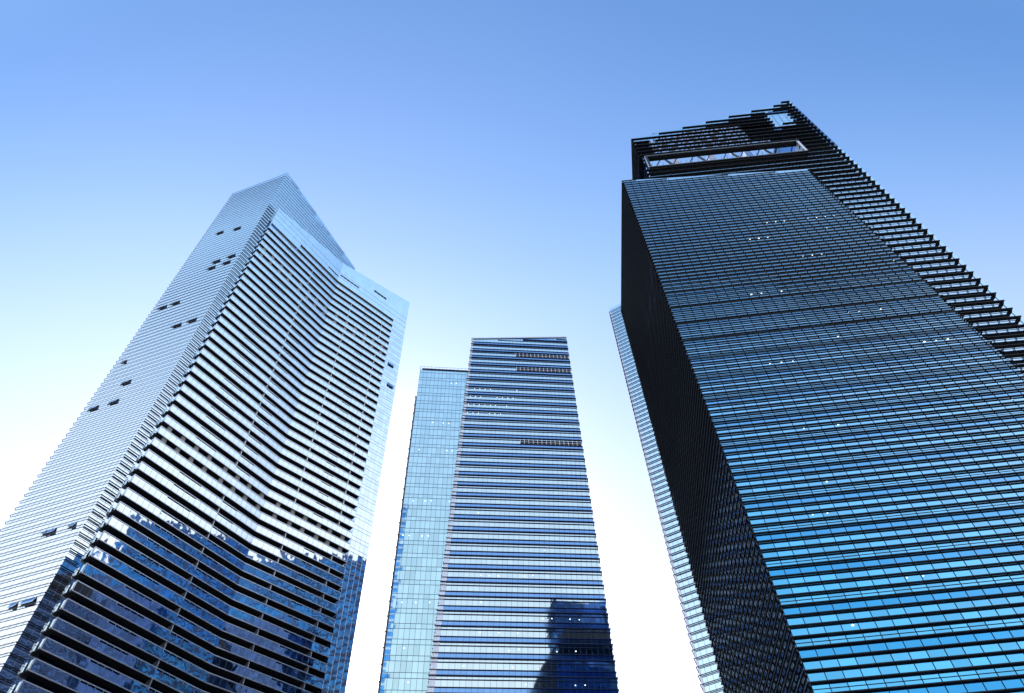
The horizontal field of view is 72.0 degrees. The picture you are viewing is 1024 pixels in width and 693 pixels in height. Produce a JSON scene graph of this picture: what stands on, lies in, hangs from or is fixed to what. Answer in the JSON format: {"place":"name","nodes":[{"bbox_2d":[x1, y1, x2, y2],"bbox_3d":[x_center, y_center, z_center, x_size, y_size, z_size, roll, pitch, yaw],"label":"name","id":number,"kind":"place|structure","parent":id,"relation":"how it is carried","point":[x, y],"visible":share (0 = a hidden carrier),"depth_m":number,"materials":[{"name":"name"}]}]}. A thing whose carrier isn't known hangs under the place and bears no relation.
{"place":"outdoors","nodes":[
{"label":"outdoors","id":0,"kind":"place"},
{"bbox_2d":[0,172,409,692],"bbox_3d":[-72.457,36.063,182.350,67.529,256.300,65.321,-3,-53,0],"label":"residential tower","id":1,"kind":"structure","parent":0,"point":[194,512],"depth_m":164.85,"materials":[{"name":"white glass"}]},
{"bbox_2d":[7,601,18,609],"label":"open window","id":2,"kind":"structure","parent":1,"relation":"in","point":[12,605],"depth_m":120.71,"materials":[{"name":"blue glass"}]},
{"bbox_2d":[18,596,36,605],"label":"open window","id":3,"kind":"structure","parent":1,"relation":"in","point":[30,600],"depth_m":120.10,"materials":[{"name":"blue glass"}]},
{"bbox_2d":[41,527,56,536],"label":"open window","id":4,"kind":"structure","parent":1,"relation":"in","point":[51,531],"depth_m":134.21,"materials":[{"name":"blue glass"}]},
{"bbox_2d":[67,522,75,528],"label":"open window","id":5,"kind":"structure","parent":1,"relation":"in","point":[72,524],"depth_m":133.31,"materials":[{"name":"blue glass"}]},
{"bbox_2d":[0,0,1023,692],"label":"sky","id":6,"kind":"structure","parent":0,"point":[470,160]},
{"bbox_2d":[609,303,723,692],"bbox_3d":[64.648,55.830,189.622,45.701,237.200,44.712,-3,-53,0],"label":"office tower","id":7,"kind":"structure","parent":0,"point":[707,670],"depth_m":194.91,"materials":[{"name":"blue"}]},
{"bbox_2d":[621,101,1023,692],"bbox_3d":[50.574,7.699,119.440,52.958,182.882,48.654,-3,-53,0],"label":"office tower","id":8,"kind":"structure","parent":0,"point":[825,333],"depth_m":87.73,"materials":[{"name":"blue glass"}]},
{"label":"ground","id":9,"kind":"structure","parent":0,"visible":0},
{"bbox_2d":[378,366,467,692],"bbox_3d":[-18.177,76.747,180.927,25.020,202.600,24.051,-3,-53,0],"label":"office tower","id":10,"kind":"structure","parent":9,"relation":"on","point":[429,478],"depth_m":196.32,"materials":[{"name":"blue glass"}]},
{"bbox_2d":[426,336,618,692],"bbox_3d":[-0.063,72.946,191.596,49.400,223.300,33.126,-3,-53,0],"label":"office tower","id":11,"kind":"structure","parent":9,"relation":"on","point":[521,605],"depth_m":193.55,"materials":[{"name":"blue glass"}]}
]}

